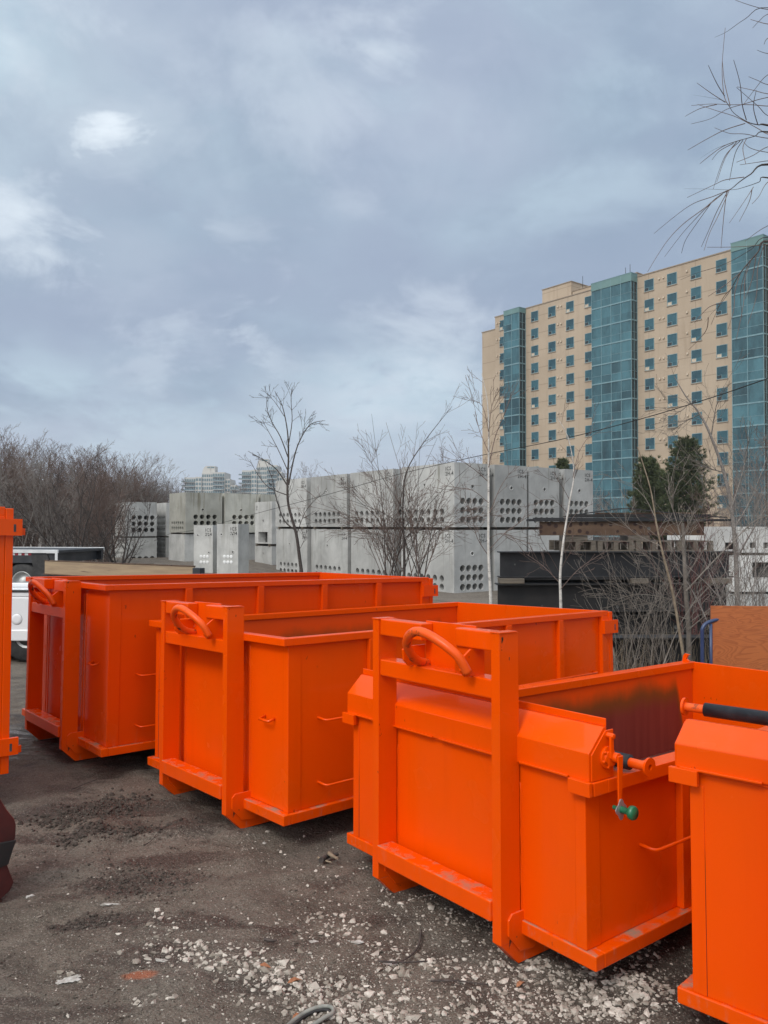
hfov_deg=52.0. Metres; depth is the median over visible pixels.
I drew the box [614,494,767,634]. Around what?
bare shrub
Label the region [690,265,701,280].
window
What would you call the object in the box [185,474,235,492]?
windows
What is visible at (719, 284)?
window
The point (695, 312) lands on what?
window
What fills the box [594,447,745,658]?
sapling
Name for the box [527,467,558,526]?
concrete vault
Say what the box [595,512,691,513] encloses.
steel strip
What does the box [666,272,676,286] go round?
window
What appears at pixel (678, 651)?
steel girder
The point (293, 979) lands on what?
dry leaf
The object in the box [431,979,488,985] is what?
stick
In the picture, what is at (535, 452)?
window
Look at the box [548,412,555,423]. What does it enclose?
window
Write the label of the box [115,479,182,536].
bare tree
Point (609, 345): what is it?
apartment block
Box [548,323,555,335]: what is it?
window
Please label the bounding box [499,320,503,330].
window
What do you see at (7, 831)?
loader bucket
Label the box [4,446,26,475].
bare tree
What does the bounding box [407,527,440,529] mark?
timber spacer
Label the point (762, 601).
bare shrub
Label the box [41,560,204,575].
plank sided trailer
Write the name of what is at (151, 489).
bare tree
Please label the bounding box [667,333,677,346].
window
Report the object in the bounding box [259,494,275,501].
concrete vault
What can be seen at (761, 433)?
bare tree
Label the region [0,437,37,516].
bare tree
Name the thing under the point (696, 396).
window
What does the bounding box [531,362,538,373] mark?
window
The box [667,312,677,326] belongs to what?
window
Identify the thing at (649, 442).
window
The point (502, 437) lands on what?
window
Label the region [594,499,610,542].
bare tree
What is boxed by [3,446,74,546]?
bare tree
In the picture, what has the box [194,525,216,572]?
concrete vault
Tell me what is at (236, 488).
bare tree
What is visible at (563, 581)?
steel girder
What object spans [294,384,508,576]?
bare shrub
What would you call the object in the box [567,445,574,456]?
window
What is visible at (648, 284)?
window
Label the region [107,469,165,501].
bare tree
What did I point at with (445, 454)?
bare tree
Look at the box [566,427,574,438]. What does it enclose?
window
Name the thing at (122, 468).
bare tree
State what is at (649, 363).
window
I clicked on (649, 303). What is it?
window
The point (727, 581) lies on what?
timber packer
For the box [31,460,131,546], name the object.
bare tree
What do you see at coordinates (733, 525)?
bare tree
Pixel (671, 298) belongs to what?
window
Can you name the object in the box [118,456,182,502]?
bare tree
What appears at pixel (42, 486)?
bare tree
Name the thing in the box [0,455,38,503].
bare tree
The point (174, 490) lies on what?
bare tree
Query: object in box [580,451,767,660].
bare tree
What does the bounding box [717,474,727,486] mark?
window
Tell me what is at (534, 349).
window
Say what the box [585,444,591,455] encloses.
window
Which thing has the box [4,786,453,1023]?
mud clods
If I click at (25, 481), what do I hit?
bare tree
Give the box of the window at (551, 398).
[548,394,555,405]
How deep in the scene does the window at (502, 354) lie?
130.46 m
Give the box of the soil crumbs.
[0,778,688,1023]
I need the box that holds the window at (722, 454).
[717,452,727,465]
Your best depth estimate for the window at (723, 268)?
100.66 m
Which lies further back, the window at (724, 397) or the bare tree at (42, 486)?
the window at (724, 397)
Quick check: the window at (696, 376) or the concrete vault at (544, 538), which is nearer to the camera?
the concrete vault at (544, 538)
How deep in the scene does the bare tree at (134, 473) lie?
44.28 m
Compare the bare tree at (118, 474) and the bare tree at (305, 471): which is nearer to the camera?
the bare tree at (118, 474)
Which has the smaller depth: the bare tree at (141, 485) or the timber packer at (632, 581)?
the timber packer at (632, 581)
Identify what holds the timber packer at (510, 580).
on the steel girder at (537, 594)
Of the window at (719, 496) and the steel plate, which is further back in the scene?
the window at (719, 496)
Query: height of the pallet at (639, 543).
0.200 m
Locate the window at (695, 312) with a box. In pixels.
[690,307,701,321]
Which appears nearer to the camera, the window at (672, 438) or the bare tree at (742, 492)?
the bare tree at (742, 492)
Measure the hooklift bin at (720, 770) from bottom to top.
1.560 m
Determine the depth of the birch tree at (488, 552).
12.59 m
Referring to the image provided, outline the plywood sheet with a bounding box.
[710,606,767,670]
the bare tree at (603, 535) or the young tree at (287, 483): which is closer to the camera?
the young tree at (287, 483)
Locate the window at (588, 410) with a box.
[585,407,591,418]
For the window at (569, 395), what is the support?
in the apartment block at (609, 345)
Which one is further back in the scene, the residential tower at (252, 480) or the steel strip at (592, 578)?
the residential tower at (252, 480)
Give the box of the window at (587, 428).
[585,425,591,436]
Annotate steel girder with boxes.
[494,582,726,611]
[497,551,733,577]
[524,571,730,612]
[539,522,703,534]
[612,613,710,633]
[613,631,708,633]
[613,634,708,670]
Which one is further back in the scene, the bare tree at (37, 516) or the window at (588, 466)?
the window at (588, 466)
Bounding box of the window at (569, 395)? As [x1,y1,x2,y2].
[566,391,573,402]
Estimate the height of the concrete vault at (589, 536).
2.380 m
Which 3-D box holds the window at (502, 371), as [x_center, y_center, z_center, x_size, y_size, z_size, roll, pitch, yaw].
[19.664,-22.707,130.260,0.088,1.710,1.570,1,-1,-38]
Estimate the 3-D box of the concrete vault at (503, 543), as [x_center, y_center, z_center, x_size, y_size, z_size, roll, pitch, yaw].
[3.963,1.904,31.774,1.710,2.380,3.310,1,-1,-35]
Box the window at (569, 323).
[566,318,573,330]
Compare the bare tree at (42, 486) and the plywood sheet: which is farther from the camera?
the bare tree at (42, 486)
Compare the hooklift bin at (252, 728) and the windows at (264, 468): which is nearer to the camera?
the hooklift bin at (252, 728)
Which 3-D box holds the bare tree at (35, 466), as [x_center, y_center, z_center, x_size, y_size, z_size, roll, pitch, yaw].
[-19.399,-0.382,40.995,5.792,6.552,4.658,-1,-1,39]
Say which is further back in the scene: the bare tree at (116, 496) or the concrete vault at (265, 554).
the concrete vault at (265, 554)
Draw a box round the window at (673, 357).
[667,353,677,367]
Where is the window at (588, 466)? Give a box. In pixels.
[585,462,591,469]
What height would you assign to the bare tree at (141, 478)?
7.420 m
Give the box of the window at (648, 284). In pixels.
[644,278,653,292]
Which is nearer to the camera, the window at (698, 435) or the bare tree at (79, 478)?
the bare tree at (79, 478)
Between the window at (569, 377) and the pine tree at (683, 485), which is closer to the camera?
the pine tree at (683, 485)
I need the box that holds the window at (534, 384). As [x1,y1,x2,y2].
[531,380,538,391]
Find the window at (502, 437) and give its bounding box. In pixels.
[499,436,503,446]
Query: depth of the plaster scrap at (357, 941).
3.48 m
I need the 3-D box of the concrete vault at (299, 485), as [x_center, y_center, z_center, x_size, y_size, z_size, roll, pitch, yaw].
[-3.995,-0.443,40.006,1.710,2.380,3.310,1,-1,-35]
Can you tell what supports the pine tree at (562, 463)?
on the ground
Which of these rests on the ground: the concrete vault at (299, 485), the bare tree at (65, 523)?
the bare tree at (65, 523)
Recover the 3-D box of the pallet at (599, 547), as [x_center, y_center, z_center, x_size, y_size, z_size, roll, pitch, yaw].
[4.496,0.667,15.753,0.700,0.200,0.900,0,-1,-2]
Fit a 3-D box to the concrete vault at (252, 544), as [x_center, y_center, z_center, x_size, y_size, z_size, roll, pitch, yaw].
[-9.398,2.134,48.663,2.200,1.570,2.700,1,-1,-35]
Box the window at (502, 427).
[499,419,503,429]
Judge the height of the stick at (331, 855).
0.050 m
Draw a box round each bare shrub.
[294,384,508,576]
[564,510,756,670]
[614,446,767,605]
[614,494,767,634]
[624,474,767,655]
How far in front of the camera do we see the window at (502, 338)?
130.46 m
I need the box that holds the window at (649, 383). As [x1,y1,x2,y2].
[645,378,654,390]
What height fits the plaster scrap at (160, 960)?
0.010 m
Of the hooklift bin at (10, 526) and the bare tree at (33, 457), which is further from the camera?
the bare tree at (33, 457)
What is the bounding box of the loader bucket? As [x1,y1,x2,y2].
[0,800,15,898]
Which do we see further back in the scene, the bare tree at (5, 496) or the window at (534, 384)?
the window at (534, 384)
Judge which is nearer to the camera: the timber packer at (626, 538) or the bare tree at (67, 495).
the timber packer at (626, 538)
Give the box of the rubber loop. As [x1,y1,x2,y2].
[287,1004,334,1023]
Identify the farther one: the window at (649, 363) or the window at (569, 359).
the window at (569, 359)
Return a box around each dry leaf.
[260,962,270,967]
[288,977,301,982]
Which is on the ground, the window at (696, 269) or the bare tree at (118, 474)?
the bare tree at (118, 474)
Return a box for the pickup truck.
[11,583,28,660]
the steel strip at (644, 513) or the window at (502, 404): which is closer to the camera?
the steel strip at (644, 513)
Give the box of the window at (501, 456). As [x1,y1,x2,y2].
[500,452,503,462]
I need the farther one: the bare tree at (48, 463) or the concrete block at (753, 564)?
the bare tree at (48, 463)
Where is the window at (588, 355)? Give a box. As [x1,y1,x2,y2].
[584,351,591,363]
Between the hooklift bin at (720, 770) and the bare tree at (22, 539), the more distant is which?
the bare tree at (22, 539)
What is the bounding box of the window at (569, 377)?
[566,373,573,384]
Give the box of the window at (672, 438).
[667,435,677,448]
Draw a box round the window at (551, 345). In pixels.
[548,341,555,352]
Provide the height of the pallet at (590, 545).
0.200 m
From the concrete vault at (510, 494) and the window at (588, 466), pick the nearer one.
the concrete vault at (510, 494)
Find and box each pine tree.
[553,456,569,468]
[625,454,671,548]
[627,468,684,539]
[660,435,727,526]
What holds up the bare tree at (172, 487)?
on the ground
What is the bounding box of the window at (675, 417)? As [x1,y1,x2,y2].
[668,415,677,427]
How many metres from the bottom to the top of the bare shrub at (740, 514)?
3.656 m
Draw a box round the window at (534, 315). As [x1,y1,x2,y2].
[531,310,538,322]
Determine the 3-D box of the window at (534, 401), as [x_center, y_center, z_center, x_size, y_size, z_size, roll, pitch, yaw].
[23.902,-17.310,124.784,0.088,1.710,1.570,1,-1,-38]
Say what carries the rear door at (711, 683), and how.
in the hooklift bin at (530, 820)
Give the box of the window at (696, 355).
[691,349,701,363]
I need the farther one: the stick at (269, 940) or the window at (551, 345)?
the window at (551, 345)
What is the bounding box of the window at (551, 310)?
[548,305,555,317]
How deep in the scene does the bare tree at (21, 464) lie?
38.55 m
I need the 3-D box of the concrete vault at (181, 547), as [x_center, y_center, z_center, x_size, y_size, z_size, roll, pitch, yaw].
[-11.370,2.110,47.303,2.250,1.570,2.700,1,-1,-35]
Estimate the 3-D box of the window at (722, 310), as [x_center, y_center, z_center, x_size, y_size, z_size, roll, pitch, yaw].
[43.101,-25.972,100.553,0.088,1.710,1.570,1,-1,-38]
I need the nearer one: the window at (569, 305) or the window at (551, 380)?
the window at (569, 305)
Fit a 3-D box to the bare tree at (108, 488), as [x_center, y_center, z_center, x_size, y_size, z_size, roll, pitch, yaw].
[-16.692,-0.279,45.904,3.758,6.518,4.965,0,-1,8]
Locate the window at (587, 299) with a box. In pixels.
[584,296,590,308]
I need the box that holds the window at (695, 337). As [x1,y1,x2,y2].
[691,328,701,342]
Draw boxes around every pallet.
[549,540,595,550]
[591,540,633,550]
[634,540,670,550]
[664,540,713,550]
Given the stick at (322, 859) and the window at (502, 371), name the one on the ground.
the stick at (322, 859)
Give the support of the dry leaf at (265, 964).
on the gravel
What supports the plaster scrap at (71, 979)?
on the ground
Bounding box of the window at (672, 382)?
[667,374,677,387]
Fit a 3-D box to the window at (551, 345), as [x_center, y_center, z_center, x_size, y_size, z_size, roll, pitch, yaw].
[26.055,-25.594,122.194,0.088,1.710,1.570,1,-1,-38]
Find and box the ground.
[0,527,727,1023]
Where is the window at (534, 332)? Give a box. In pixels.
[531,328,537,339]
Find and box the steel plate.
[526,518,730,520]
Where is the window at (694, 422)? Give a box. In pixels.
[691,412,702,425]
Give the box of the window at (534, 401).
[531,397,538,408]
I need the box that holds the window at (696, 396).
[691,391,702,404]
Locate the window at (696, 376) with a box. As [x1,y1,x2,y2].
[691,370,701,383]
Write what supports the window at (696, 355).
in the apartment block at (609, 345)
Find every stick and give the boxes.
[264,937,276,941]
[319,852,338,862]
[327,851,337,859]
[378,960,427,962]
[392,929,421,963]
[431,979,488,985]
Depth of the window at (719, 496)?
100.22 m
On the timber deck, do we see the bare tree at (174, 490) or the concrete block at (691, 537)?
the concrete block at (691, 537)
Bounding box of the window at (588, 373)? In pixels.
[585,369,591,381]
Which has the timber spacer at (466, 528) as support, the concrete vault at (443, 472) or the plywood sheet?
the concrete vault at (443, 472)
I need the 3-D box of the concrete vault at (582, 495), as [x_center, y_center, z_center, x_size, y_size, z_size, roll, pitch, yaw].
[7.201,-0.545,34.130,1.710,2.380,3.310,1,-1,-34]
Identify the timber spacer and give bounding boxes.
[123,536,154,537]
[278,527,300,528]
[313,527,340,528]
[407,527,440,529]
[446,527,482,529]
[486,527,520,529]
[521,527,538,529]
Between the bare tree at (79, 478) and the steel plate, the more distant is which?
the bare tree at (79, 478)
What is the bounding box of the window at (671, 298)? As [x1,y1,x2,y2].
[667,292,676,306]
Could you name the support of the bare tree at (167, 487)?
on the ground
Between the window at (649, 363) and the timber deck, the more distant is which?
the window at (649, 363)
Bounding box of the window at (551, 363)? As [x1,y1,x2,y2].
[548,358,555,370]
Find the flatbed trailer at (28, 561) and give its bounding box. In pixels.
[12,547,103,582]
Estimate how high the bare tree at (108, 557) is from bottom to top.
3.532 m
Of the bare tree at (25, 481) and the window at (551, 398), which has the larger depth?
the window at (551, 398)
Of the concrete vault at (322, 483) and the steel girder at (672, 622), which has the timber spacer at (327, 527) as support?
the concrete vault at (322, 483)
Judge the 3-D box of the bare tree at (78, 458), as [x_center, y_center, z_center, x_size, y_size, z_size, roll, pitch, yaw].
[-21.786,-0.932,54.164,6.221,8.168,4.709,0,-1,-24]
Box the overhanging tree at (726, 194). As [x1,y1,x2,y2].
[647,0,767,338]
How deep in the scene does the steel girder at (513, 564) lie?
15.18 m
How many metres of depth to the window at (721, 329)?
100.56 m
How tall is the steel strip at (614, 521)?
0.055 m
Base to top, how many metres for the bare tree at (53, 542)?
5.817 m
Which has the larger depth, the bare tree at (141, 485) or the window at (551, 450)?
the window at (551, 450)
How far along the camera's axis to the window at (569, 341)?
119.44 m
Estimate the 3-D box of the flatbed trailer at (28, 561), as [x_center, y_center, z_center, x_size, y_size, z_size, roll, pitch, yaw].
[-11.290,1.648,21.509,6.500,1.335,2.412,0,-1,8]
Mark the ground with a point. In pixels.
(52, 771)
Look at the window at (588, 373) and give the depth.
116.74 m
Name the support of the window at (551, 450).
in the apartment block at (609, 345)
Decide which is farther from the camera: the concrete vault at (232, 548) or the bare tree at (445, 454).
the bare tree at (445, 454)
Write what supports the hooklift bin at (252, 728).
on the ground
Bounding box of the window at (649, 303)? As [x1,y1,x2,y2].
[644,298,653,312]
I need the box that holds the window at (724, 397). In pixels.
[716,387,727,401]
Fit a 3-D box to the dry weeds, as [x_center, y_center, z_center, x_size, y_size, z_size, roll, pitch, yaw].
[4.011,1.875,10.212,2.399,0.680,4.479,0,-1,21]
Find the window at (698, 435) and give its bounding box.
[692,433,702,445]
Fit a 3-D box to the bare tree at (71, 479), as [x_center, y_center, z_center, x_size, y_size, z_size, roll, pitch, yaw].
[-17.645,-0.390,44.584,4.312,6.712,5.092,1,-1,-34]
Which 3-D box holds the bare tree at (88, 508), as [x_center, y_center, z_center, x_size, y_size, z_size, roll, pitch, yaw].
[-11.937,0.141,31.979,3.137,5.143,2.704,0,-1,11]
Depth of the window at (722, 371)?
100.39 m
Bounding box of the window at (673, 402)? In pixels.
[668,394,677,407]
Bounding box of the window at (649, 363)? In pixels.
[644,358,654,371]
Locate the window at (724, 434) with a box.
[716,430,728,444]
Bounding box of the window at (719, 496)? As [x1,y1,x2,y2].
[717,495,728,508]
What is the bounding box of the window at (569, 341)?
[566,337,573,348]
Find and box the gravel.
[0,804,718,1023]
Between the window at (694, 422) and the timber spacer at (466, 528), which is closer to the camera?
the timber spacer at (466, 528)
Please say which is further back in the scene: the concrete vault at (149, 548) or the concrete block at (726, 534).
the concrete vault at (149, 548)
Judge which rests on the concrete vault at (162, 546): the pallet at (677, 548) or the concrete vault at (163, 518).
the concrete vault at (163, 518)
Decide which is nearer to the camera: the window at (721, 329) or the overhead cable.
the overhead cable
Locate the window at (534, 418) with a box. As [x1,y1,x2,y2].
[531,414,538,425]
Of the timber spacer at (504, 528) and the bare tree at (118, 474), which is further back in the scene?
the bare tree at (118, 474)
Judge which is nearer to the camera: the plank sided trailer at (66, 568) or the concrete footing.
the plank sided trailer at (66, 568)
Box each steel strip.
[524,577,664,579]
[568,514,710,517]
[582,521,648,521]
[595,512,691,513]
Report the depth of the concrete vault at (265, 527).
44.16 m
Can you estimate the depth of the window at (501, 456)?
130.17 m
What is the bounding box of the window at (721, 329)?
[716,322,727,337]
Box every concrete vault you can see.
[115,502,156,535]
[115,538,156,557]
[155,537,168,556]
[157,503,170,535]
[169,492,221,532]
[169,534,193,561]
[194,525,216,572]
[217,524,248,573]
[222,493,258,531]
[249,534,255,559]
[255,501,277,543]
[255,546,275,564]
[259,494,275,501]
[276,478,310,526]
[276,529,310,571]
[311,474,349,526]
[311,529,350,573]
[350,469,401,526]
[351,529,400,575]
[401,530,488,592]
[402,462,487,526]
[483,529,558,550]
[490,465,526,526]
[490,530,526,590]
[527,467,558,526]
[559,469,592,521]
[559,535,592,539]
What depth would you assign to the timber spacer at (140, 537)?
50.91 m
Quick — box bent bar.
[563,508,726,517]
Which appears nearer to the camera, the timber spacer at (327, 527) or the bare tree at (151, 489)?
the timber spacer at (327, 527)
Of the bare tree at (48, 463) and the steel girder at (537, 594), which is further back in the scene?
the bare tree at (48, 463)
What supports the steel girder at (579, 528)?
on the timber packer at (579, 537)
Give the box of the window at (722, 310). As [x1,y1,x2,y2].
[716,301,727,315]
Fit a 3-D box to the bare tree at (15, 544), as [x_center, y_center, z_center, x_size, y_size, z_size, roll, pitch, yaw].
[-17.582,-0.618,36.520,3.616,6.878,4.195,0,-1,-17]
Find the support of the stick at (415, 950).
on the ground
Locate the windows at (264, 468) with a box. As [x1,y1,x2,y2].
[242,467,280,493]
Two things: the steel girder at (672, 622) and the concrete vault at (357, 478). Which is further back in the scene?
the concrete vault at (357, 478)
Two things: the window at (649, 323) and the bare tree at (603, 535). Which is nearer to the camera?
the bare tree at (603, 535)
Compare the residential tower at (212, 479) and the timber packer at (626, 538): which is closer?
the timber packer at (626, 538)
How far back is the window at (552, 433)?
121.96 m
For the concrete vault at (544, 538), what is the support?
on the ground
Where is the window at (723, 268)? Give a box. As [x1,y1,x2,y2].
[715,258,726,273]
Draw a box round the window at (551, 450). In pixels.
[548,447,555,458]
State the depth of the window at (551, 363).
122.11 m
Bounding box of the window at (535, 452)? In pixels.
[531,449,538,459]
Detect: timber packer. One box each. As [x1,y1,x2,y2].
[498,578,523,583]
[560,535,587,540]
[620,535,649,540]
[627,578,648,583]
[703,578,731,583]
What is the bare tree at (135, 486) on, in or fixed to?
on the ground
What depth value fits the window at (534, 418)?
124.79 m
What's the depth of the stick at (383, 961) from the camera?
3.35 m
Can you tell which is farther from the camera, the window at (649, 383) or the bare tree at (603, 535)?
the window at (649, 383)
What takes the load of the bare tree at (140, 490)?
on the ground
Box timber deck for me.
[729,553,767,554]
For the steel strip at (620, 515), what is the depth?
15.43 m
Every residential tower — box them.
[181,466,241,493]
[239,459,286,493]
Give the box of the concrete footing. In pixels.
[728,591,767,605]
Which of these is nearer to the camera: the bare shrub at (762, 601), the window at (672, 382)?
the bare shrub at (762, 601)
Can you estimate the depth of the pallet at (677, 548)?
15.32 m
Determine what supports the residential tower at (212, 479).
on the ground
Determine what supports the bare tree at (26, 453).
on the ground
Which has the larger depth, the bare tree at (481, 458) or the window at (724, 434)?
the window at (724, 434)
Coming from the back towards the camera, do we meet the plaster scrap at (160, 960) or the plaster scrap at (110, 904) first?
the plaster scrap at (110, 904)
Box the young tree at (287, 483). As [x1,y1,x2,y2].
[235,380,328,571]
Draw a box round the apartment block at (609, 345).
[481,234,767,543]
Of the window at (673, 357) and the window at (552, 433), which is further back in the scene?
the window at (552, 433)
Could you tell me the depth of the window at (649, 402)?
108.58 m
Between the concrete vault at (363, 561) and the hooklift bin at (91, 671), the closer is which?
the hooklift bin at (91, 671)
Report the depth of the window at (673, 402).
105.78 m
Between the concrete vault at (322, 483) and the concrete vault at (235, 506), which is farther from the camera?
the concrete vault at (235, 506)
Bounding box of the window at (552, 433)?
[549,429,555,440]
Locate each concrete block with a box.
[667,535,703,550]
[704,527,767,552]
[728,555,767,591]
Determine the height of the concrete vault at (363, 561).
2.380 m
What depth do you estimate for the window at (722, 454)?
100.17 m
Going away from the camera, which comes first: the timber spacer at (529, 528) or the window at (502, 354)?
the timber spacer at (529, 528)
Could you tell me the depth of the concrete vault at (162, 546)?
52.19 m
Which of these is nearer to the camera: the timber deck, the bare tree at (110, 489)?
the timber deck
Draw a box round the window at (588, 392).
[585,388,591,399]
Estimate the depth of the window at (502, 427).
130.27 m
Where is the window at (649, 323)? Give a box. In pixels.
[644,318,654,331]
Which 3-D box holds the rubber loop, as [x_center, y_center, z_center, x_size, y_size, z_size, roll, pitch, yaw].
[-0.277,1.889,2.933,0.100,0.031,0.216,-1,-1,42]
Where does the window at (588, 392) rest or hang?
in the apartment block at (609, 345)
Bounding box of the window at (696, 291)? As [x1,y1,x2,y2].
[691,286,701,300]
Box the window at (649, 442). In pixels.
[645,437,654,450]
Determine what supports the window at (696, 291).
in the apartment block at (609, 345)
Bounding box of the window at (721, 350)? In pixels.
[716,344,727,358]
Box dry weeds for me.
[613,619,708,670]
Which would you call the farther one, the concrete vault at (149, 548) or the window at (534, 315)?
the window at (534, 315)
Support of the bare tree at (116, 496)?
on the ground
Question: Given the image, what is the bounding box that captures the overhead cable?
[154,378,767,540]
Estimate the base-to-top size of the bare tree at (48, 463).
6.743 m
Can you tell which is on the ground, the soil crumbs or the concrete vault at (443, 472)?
the soil crumbs
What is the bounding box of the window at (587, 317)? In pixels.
[584,314,590,326]
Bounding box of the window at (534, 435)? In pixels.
[531,432,538,442]
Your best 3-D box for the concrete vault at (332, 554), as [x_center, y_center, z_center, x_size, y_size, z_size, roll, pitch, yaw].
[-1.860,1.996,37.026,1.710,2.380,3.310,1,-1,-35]
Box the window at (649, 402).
[645,397,654,410]
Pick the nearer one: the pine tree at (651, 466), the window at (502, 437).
the pine tree at (651, 466)
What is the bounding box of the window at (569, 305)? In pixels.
[565,300,573,313]
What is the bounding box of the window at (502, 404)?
[500,403,503,412]
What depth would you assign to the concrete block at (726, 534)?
19.99 m
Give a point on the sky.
(206, 206)
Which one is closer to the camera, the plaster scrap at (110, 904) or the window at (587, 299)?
the plaster scrap at (110, 904)
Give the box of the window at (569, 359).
[566,355,573,366]
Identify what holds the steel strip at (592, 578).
on the timber packer at (632, 581)
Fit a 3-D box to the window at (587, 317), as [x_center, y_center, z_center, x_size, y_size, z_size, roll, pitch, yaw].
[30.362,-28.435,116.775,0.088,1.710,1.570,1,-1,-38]
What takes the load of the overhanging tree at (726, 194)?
on the ground
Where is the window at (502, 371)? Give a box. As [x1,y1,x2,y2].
[499,369,503,380]
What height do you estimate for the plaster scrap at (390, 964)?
0.017 m
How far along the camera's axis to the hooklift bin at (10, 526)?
5.15 m
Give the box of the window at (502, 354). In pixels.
[499,353,503,363]
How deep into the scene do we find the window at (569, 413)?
119.28 m
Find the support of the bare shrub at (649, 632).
on the ground
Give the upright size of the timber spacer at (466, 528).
0.108 m
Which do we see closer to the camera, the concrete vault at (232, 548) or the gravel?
the gravel
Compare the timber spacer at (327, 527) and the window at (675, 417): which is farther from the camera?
the window at (675, 417)
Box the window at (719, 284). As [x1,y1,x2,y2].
[716,279,726,294]
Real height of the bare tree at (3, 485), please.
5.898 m
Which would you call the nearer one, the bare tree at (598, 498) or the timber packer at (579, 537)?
the timber packer at (579, 537)
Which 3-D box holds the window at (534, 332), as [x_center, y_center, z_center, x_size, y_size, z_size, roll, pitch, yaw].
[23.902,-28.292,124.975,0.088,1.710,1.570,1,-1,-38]
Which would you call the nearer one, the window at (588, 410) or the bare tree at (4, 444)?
the bare tree at (4, 444)
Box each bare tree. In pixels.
[0,426,30,463]
[0,434,53,520]
[0,434,107,546]
[0,436,40,546]
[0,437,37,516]
[0,443,26,476]
[0,448,58,546]
[0,452,17,518]
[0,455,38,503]
[0,456,144,561]
[1,429,58,541]
[1,442,67,546]
[1,448,74,538]
[2,445,99,546]
[3,446,66,545]
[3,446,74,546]
[4,438,46,539]
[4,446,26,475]
[6,445,54,542]
[9,452,110,546]
[10,460,97,546]
[24,457,93,546]
[25,444,108,544]
[25,458,91,546]
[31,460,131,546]
[39,447,114,546]
[48,447,115,544]
[53,451,126,561]
[55,444,148,561]
[62,451,138,561]
[65,454,127,561]
[71,493,158,562]
[75,440,151,561]
[78,446,163,552]
[92,455,146,537]
[98,454,168,536]
[99,463,159,501]
[103,464,181,498]
[103,467,179,526]
[106,472,167,511]
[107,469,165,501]
[111,460,168,502]
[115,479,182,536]
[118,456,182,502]
[139,475,205,502]
[141,468,188,536]
[142,480,189,499]
[226,483,249,493]
[283,459,321,479]
[425,436,463,463]
[469,451,496,463]
[580,451,767,660]
[593,487,640,543]
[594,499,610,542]
[638,349,767,603]
[683,461,751,526]
[701,434,767,526]
[735,427,767,525]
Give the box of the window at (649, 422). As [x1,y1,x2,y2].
[645,417,654,430]
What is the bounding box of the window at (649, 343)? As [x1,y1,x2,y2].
[644,338,654,351]
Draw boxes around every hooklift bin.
[0,507,24,774]
[22,572,437,760]
[148,600,617,827]
[342,617,767,971]
[668,698,767,1023]
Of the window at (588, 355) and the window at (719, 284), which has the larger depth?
the window at (588, 355)
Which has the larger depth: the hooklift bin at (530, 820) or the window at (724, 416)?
the window at (724, 416)
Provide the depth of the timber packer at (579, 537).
15.31 m
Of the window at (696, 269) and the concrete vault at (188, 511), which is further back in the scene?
the window at (696, 269)
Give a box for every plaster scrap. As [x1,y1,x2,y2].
[56,974,81,984]
[100,903,120,905]
[155,958,167,961]
[347,940,364,943]
[382,959,397,965]
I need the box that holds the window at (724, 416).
[716,409,727,422]
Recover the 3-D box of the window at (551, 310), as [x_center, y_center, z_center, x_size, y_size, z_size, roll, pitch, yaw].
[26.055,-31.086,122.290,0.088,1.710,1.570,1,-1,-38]
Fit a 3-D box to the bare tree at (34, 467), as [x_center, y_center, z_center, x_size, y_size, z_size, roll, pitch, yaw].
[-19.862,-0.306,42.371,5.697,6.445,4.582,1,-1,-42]
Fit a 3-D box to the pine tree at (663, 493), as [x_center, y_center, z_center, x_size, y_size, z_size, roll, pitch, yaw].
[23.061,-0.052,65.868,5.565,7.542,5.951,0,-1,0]
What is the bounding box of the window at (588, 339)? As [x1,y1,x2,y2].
[585,333,591,344]
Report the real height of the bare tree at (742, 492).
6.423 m
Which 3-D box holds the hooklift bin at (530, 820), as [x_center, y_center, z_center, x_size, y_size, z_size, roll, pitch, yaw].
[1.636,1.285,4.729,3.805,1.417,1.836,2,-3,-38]
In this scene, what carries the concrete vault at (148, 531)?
on the concrete vault at (149, 548)
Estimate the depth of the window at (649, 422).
108.55 m
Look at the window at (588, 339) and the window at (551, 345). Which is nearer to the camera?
the window at (588, 339)
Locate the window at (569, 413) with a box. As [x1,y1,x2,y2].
[566,409,573,420]
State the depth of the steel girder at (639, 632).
15.08 m
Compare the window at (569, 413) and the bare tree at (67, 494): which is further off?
the window at (569, 413)
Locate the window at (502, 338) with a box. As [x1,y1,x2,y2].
[499,336,503,347]
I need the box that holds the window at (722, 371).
[716,365,727,380]
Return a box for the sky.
[0,0,767,525]
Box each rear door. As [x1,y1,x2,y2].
[319,572,408,579]
[457,602,598,622]
[692,662,767,728]
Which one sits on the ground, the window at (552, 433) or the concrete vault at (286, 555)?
the concrete vault at (286, 555)
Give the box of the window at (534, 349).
[531,345,538,356]
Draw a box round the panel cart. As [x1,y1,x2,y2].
[700,618,718,663]
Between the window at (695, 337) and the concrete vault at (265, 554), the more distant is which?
the window at (695, 337)
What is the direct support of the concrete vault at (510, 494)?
on the timber spacer at (504, 528)
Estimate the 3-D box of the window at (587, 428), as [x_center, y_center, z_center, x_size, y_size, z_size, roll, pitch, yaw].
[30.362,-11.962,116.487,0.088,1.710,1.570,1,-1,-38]
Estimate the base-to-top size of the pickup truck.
1.628 m
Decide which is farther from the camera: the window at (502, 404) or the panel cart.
the window at (502, 404)
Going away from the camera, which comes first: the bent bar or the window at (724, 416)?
the bent bar
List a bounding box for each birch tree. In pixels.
[422,366,556,603]
[514,398,621,607]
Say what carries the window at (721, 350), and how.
in the apartment block at (609, 345)
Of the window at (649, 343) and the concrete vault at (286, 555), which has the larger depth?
the window at (649, 343)
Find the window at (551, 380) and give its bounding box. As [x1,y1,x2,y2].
[548,376,555,388]
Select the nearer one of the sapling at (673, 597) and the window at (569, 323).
the sapling at (673, 597)
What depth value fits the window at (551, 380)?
122.09 m
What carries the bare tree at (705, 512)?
on the ground
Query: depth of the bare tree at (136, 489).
54.43 m

